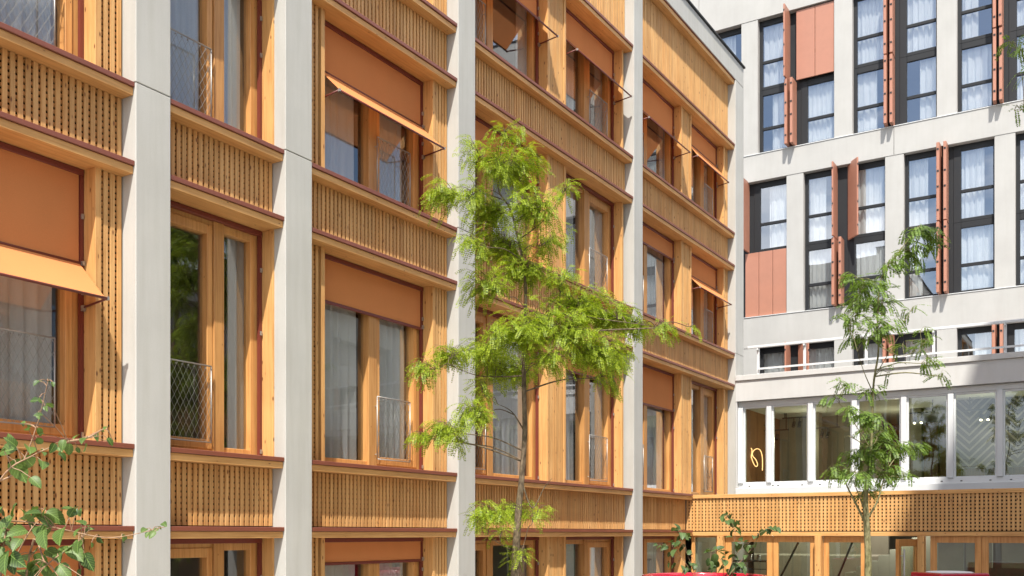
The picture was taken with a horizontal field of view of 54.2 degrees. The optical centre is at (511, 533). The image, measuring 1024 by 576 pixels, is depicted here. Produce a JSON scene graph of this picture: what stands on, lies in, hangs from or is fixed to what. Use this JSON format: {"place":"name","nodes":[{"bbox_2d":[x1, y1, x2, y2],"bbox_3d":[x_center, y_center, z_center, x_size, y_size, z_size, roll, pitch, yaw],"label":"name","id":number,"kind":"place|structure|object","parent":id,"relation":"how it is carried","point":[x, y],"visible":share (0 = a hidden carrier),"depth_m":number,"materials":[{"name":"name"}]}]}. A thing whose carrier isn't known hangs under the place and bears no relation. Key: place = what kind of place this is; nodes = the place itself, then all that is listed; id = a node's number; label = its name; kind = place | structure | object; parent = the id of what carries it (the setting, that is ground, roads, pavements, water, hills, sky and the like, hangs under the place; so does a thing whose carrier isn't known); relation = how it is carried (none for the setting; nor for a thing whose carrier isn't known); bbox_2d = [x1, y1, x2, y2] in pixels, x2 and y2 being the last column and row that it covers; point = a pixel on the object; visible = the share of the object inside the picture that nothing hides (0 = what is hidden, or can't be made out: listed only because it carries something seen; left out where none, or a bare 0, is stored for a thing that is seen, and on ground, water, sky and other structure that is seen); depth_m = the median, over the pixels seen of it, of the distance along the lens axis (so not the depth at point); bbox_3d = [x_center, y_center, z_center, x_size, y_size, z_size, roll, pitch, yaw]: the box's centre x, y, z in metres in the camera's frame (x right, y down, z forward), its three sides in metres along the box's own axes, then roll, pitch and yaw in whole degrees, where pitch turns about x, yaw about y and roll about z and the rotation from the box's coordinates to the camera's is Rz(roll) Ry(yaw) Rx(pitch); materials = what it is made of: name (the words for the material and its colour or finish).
{"place":"outdoors","nodes":[
{"label":"outdoors","id":0,"kind":"place"},
{"bbox_2d":[0,379,166,575],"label":"leafy shrub","id":1,"kind":"object","parent":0,"point":[48,519],"visible":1,"depth_m":3.97,"materials":[{"name":"green plant"}]},
{"bbox_2d":[403,119,701,575],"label":"locust tree","id":2,"kind":"object","parent":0,"point":[525,337],"visible":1,"depth_m":10.78,"materials":[{"name":"green plant"}]},
{"bbox_2d":[642,572,766,575],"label":"planter","id":3,"kind":"object","parent":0,"point":[690,574],"visible":0.91,"depth_m":15.75,"materials":[{"name":"red paint"}]},
{"bbox_2d":[653,524,697,575],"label":"leafy shrub","id":4,"kind":"object","parent":3,"relation":"on","point":[686,536],"visible":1,"depth_m":14.99,"materials":[{"name":"green plant"}]},
{"bbox_2d":[704,512,780,575],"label":"leafy shrub","id":5,"kind":"object","parent":3,"relation":"on","point":[713,562],"visible":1,"depth_m":15.00,"materials":[{"name":"green plant"}]},
{"bbox_2d":[690,0,1023,374],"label":"shutter building","id":6,"kind":"structure","parent":0,"point":[873,129],"depth_m":30.15,"materials":[{"name":"white concrete"}]},
{"bbox_2d":[718,28,740,54],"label":"window","id":7,"kind":"structure","parent":6,"relation":"in","point":[729,37],"depth_m":32.46,"materials":[{"name":"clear glass"}]},
{"bbox_2d":[754,178,786,252],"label":"window","id":8,"kind":"structure","parent":6,"relation":"in","point":[778,188],"depth_m":31.74,"materials":[{"name":"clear glass"}]},
{"bbox_2d":[760,346,783,373],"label":"window","id":9,"kind":"structure","parent":6,"relation":"in","point":[774,356],"depth_m":31.74,"materials":[{"name":"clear glass"}]},
{"bbox_2d":[760,16,784,90],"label":"window","id":10,"kind":"structure","parent":6,"relation":"in","point":[771,31],"depth_m":31.79,"materials":[{"name":"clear glass"}]},
{"bbox_2d":[760,86,786,152],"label":"window","id":11,"kind":"structure","parent":6,"relation":"in","point":[778,93],"depth_m":31.71,"materials":[{"name":"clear glass"}]},
{"bbox_2d":[801,74,833,143],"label":"window","id":12,"kind":"structure","parent":6,"relation":"in","point":[817,94],"depth_m":31.02,"materials":[{"name":"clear glass"}]},
{"bbox_2d":[801,72,833,81],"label":"window","id":13,"kind":"structure","parent":6,"relation":"in","point":[830,73],"depth_m":30.88,"materials":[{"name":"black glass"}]},
{"bbox_2d":[805,169,831,245],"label":"window","id":14,"kind":"structure","parent":6,"relation":"in","point":[818,213],"depth_m":31.04,"materials":[{"name":"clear glass"}]},
{"bbox_2d":[805,242,833,309],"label":"window","id":15,"kind":"structure","parent":6,"relation":"in","point":[820,254],"depth_m":31.02,"materials":[{"name":"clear glass"}]},
{"bbox_2d":[809,341,833,368],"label":"window","id":16,"kind":"structure","parent":6,"relation":"in","point":[824,351],"depth_m":30.93,"materials":[{"name":"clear glass"}]},
{"bbox_2d":[849,234,884,304],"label":"window","id":17,"kind":"structure","parent":6,"relation":"in","point":[870,249],"depth_m":30.22,"materials":[{"name":"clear glass"}]},
{"bbox_2d":[854,337,881,365],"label":"window","id":18,"kind":"structure","parent":6,"relation":"in","point":[872,348],"depth_m":30.19,"materials":[{"name":"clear glass"}]},
{"bbox_2d":[852,159,884,238],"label":"window","id":19,"kind":"structure","parent":6,"relation":"in","point":[871,175],"depth_m":30.18,"materials":[{"name":"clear glass"}]},
{"bbox_2d":[854,0,883,68],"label":"window","id":20,"kind":"structure","parent":6,"relation":"in","point":[868,14],"depth_m":30.22,"materials":[{"name":"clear glass"}]},
{"bbox_2d":[854,62,884,133],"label":"window","id":21,"kind":"structure","parent":6,"relation":"in","point":[865,78],"depth_m":30.26,"materials":[{"name":"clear glass"}]},
{"bbox_2d":[899,331,936,361],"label":"window","id":22,"kind":"structure","parent":6,"relation":"in","point":[907,337],"depth_m":29.50,"materials":[{"name":"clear glass"}]},
{"bbox_2d":[900,50,936,123],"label":"window","id":23,"kind":"structure","parent":6,"relation":"in","point":[928,60],"depth_m":29.40,"materials":[{"name":"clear glass"}]},
{"bbox_2d":[900,0,936,57],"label":"window","id":24,"kind":"structure","parent":6,"relation":"in","point":[922,14],"depth_m":29.45,"materials":[{"name":"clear glass"}]},
{"bbox_2d":[905,150,935,230],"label":"window","id":25,"kind":"structure","parent":6,"relation":"in","point":[919,196],"depth_m":29.48,"materials":[{"name":"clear glass"}]},
{"bbox_2d":[905,226,937,298],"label":"window","id":26,"kind":"structure","parent":6,"relation":"in","point":[916,281],"depth_m":29.50,"materials":[{"name":"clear glass"}]},
{"bbox_2d":[953,217,993,292],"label":"window","id":27,"kind":"structure","parent":6,"relation":"in","point":[977,265],"depth_m":28.66,"materials":[{"name":"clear glass"}]},
{"bbox_2d":[953,139,993,222],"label":"window","id":28,"kind":"structure","parent":6,"relation":"in","point":[973,187],"depth_m":28.73,"materials":[{"name":"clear glass"}]},
{"bbox_2d":[958,326,991,356],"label":"window","id":29,"kind":"structure","parent":6,"relation":"in","point":[983,335],"depth_m":28.59,"materials":[{"name":"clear glass"}]},
{"bbox_2d":[958,36,992,111],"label":"window","id":30,"kind":"structure","parent":6,"relation":"in","point":[975,58],"depth_m":28.64,"materials":[{"name":"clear glass"}]},
{"bbox_2d":[958,0,992,43],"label":"window","id":31,"kind":"structure","parent":6,"relation":"in","point":[968,10],"depth_m":28.72,"materials":[{"name":"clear glass"}]},
{"bbox_2d":[1008,322,1023,351],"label":"window","id":32,"kind":"structure","parent":6,"relation":"in","point":[1015,330],"depth_m":28.04,"materials":[{"name":"clear glass"}]},
{"bbox_2d":[1009,29,1023,101],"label":"window","id":33,"kind":"structure","parent":6,"relation":"in","point":[1015,66],"depth_m":28.04,"materials":[{"name":"clear glass"}]},
{"bbox_2d":[1009,0,1023,31],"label":"window","id":34,"kind":"structure","parent":6,"relation":"in","point":[1016,7],"depth_m":28.04,"materials":[{"name":"clear glass"}]},
{"bbox_2d":[1016,213,1023,285],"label":"window","id":35,"kind":"structure","parent":6,"relation":"in","point":[1020,216],"depth_m":27.97,"materials":[{"name":"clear glass"}]},
{"bbox_2d":[1016,133,1023,213],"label":"window","id":36,"kind":"structure","parent":6,"relation":"in","point":[1019,137],"depth_m":27.97,"materials":[{"name":"clear glass"}]},
{"bbox_2d":[817,223,952,575],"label":"locust tree","id":37,"kind":"object","parent":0,"point":[874,445],"visible":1,"depth_m":13.48,"materials":[{"name":"green plant"}]},
{"bbox_2d":[911,571,989,575],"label":"planter","id":38,"kind":"object","parent":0,"point":[944,573],"visible":1,"depth_m":15.04,"materials":[{"name":"red paint"}]},
{"bbox_2d":[995,35,1023,126],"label":"locust tree","id":39,"kind":"object","parent":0,"point":[1019,51],"visible":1,"depth_m":11.55,"materials":[{"name":"green plant"}]},
{"label":"ground","id":40,"kind":"structure","parent":0,"visible":0},
{"bbox_2d":[0,0,744,575],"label":"timber building","id":41,"kind":"structure","parent":40,"relation":"on","point":[230,290],"depth_m":12.05,"materials":[{"name":"wood"}]},
{"bbox_2d":[0,539,83,575],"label":"window","id":42,"kind":"structure","parent":41,"relation":"in","point":[28,542],"depth_m":8.87,"materials":[{"name":"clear glass"}]},
{"bbox_2d":[0,141,83,438],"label":"window","id":43,"kind":"structure","parent":41,"relation":"in","point":[26,339],"depth_m":8.85,"materials":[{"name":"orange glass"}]},
{"bbox_2d":[0,0,83,58],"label":"window","id":44,"kind":"structure","parent":41,"relation":"in","point":[36,18],"depth_m":8.95,"materials":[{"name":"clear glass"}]},
{"bbox_2d":[169,0,262,138],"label":"window","id":45,"kind":"structure","parent":41,"relation":"in","point":[219,43],"depth_m":10.44,"materials":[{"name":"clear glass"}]},
{"bbox_2d":[170,538,262,575],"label":"window","id":46,"kind":"structure","parent":41,"relation":"in","point":[210,551],"depth_m":10.41,"materials":[{"name":"brown wood"}]},
{"bbox_2d":[170,200,262,454],"bbox_3d":[-3.200,-2.056,10.360,0.260,2.472,1.460,0,0,32],"label":"window","id":47,"kind":"structure","parent":41,"relation":"in","point":[244,270],"depth_m":10.73,"materials":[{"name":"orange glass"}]},
{"bbox_2d":[325,537,423,575],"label":"window","id":48,"kind":"structure","parent":41,"relation":"in","point":[412,568],"depth_m":12.67,"materials":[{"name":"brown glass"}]},
{"bbox_2d":[325,254,423,469],"bbox_3d":[-1.831,-2.056,12.564,0.260,2.472,2.090,0,0,32],"label":"window","id":49,"kind":"structure","parent":41,"relation":"in","point":[382,341],"depth_m":12.55,"materials":[{"name":"orange glass"}]},
{"bbox_2d":[325,20,423,211],"bbox_3d":[-1.833,-5.081,12.565,0.266,1.902,2.090,0,0,32],"label":"window","id":50,"kind":"structure","parent":41,"relation":"in","point":[381,150],"depth_m":12.56,"materials":[{"name":"clear glass"}]},
{"bbox_2d":[475,537,538,575],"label":"window","id":51,"kind":"structure","parent":41,"relation":"in","point":[484,555],"depth_m":15.12,"materials":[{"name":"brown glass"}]},
{"bbox_2d":[475,306,538,479],"bbox_3d":[-0.218,-2.056,15.164,0.266,2.472,2.090,0,0,32],"label":"window","id":52,"kind":"structure","parent":41,"relation":"in","point":[489,463],"depth_m":15.53,"materials":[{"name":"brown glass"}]},
{"bbox_2d":[475,116,538,262],"bbox_3d":[-0.217,-5.081,15.163,0.262,1.902,2.090,0,0,32],"label":"window","id":53,"kind":"structure","parent":41,"relation":"in","point":[479,179],"depth_m":15.49,"materials":[{"name":"brown glass"}]},
{"bbox_2d":[475,0,538,84],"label":"window","id":54,"kind":"structure","parent":41,"relation":"in","point":[527,26],"depth_m":15.87,"materials":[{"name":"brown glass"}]},
{"bbox_2d":[566,536,613,575],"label":"window","id":55,"kind":"structure","parent":41,"relation":"in","point":[589,547],"depth_m":17.75,"materials":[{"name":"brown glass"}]},
{"bbox_2d":[566,344,613,486],"bbox_3d":[1.213,-2.056,17.466,0.264,2.472,2.110,0,0,32],"label":"window","id":56,"kind":"structure","parent":41,"relation":"in","point":[604,404],"depth_m":17.55,"materials":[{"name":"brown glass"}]},
{"bbox_2d":[566,173,613,296],"bbox_3d":[1.213,-5.081,17.466,0.265,1.902,2.110,0,0,32],"label":"window","id":57,"kind":"structure","parent":41,"relation":"in","point":[603,226],"depth_m":17.74,"materials":[{"name":"brown glass"}]},
{"bbox_2d":[566,8,613,140],"bbox_3d":[1.213,-7.846,17.466,0.265,1.912,2.110,0,0,32],"label":"window","id":58,"kind":"structure","parent":41,"relation":"in","point":[603,99],"depth_m":17.58,"materials":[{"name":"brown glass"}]},
{"bbox_2d":[643,536,673,573],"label":"window","id":59,"kind":"structure","parent":41,"relation":"in","point":[652,555],"depth_m":20.28,"materials":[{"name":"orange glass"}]},
{"bbox_2d":[643,364,673,491],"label":"window","id":60,"kind":"structure","parent":41,"relation":"in","point":[652,417],"depth_m":20.38,"materials":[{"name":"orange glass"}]},
{"bbox_2d":[643,222,673,324],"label":"window","id":61,"kind":"structure","parent":41,"relation":"in","point":[652,260],"depth_m":20.44,"materials":[{"name":"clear glass"}]},
{"bbox_2d":[643,79,673,185],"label":"window","id":62,"kind":"structure","parent":41,"relation":"in","point":[663,139],"depth_m":20.64,"materials":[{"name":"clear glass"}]},
{"bbox_2d":[692,381,716,494],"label":"window","id":63,"kind":"structure","parent":41,"relation":"in","point":[702,391],"depth_m":22.23,"materials":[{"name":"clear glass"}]},
{"bbox_2d":[692,253,716,344],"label":"window","id":64,"kind":"structure","parent":41,"relation":"in","point":[704,301],"depth_m":22.33,"materials":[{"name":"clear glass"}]},
{"bbox_2d":[692,124,716,218],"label":"window","id":65,"kind":"structure","parent":41,"relation":"in","point":[702,174],"depth_m":22.23,"materials":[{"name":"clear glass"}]},
{"bbox_2d":[686,318,1023,575],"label":"podium building","id":66,"kind":"structure","parent":40,"relation":"on","point":[958,505],"depth_m":20.95,"materials":[{"name":"white metal"}]},
{"bbox_2d":[726,536,772,575],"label":"glass door","id":67,"kind":"structure","parent":66,"relation":"in","point":[769,539],"depth_m":20.12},
{"bbox_2d":[733,560,766,574],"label":"bar table","id":68,"kind":"object","parent":66,"relation":"on","point":[736,561],"visible":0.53,"depth_m":20.79,"materials":[{"name":"black metal"}]},
{"bbox_2d":[751,448,762,469],"bbox_3d":[5.748,-1.760,23.695,0.381,0.542,0.020,0,0,32],"label":"neon sign","id":69,"kind":"object","parent":66,"relation":"attached to","point":[755,459],"visible":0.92,"depth_m":23.67,"materials":[{"name":"yellow glass"}]},
{"bbox_2d":[764,413,788,439],"bbox_3d":[6.401,-2.596,24.450,0.700,0.648,0.151,0,0,32],"label":"ceiling spotlight","id":70,"kind":"object","parent":66,"relation":"attached to","point":[777,436],"visible":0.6,"depth_m":24.36,"materials":[{"name":"black metal"}]},
{"bbox_2d":[773,536,814,575],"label":"glass door","id":71,"kind":"structure","parent":66,"relation":"in","point":[776,539],"depth_m":19.79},
{"bbox_2d":[782,413,806,427],"bbox_3d":[6.866,-2.736,24.161,0.700,0.367,0.151,0,0,32],"label":"ceiling spotlight","id":72,"kind":"object","parent":66,"relation":"hanging from","point":[794,423],"visible":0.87,"depth_m":24.16,"materials":[{"name":"black metal"}]},
{"bbox_2d":[816,410,839,437],"bbox_3d":[7.432,-2.594,23.809,0.700,0.652,0.151,0,0,32],"label":"ceiling spotlight","id":73,"kind":"object","parent":66,"relation":"hanging from","point":[827,433],"visible":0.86,"depth_m":23.78,"materials":[{"name":"black metal"}]},
{"bbox_2d":[824,536,864,575],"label":"glass door","id":74,"kind":"structure","parent":66,"relation":"in","point":[827,539],"depth_m":19.30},
{"bbox_2d":[896,539,916,575],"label":"open door","id":75,"kind":"structure","parent":66,"relation":"in","point":[899,542],"depth_m":17.93,"materials":[{"name":"orange wood"}]},
{"bbox_2d":[909,399,935,423],"bbox_3d":[8.904,-2.660,21.952,0.700,0.519,0.151,0,0,32],"label":"ceiling spotlight","id":76,"kind":"object","parent":66,"relation":"hanging from","point":[921,418],"visible":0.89,"depth_m":21.92,"materials":[{"name":"black metal"}]},
{"bbox_2d":[930,536,981,572],"bbox_3d":[8.080,1.349,18.232,0.860,2.603,0.060,0,0,32],"label":"glass door","id":77,"kind":"structure","parent":66,"relation":"in","point":[934,540],"depth_m":18.20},
{"bbox_2d":[967,397,994,420],"bbox_3d":[10.030,-2.655,21.252,0.700,0.530,0.151,0,0,32],"label":"ceiling spotlight","id":78,"kind":"object","parent":66,"relation":"hanging from","point":[987,416],"visible":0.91,"depth_m":21.25,"materials":[{"name":"black metal"}]},
{"bbox_2d":[982,536,1023,573],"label":"glass door","id":79,"kind":"structure","parent":66,"relation":"in","point":[986,540],"depth_m":17.92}
]}

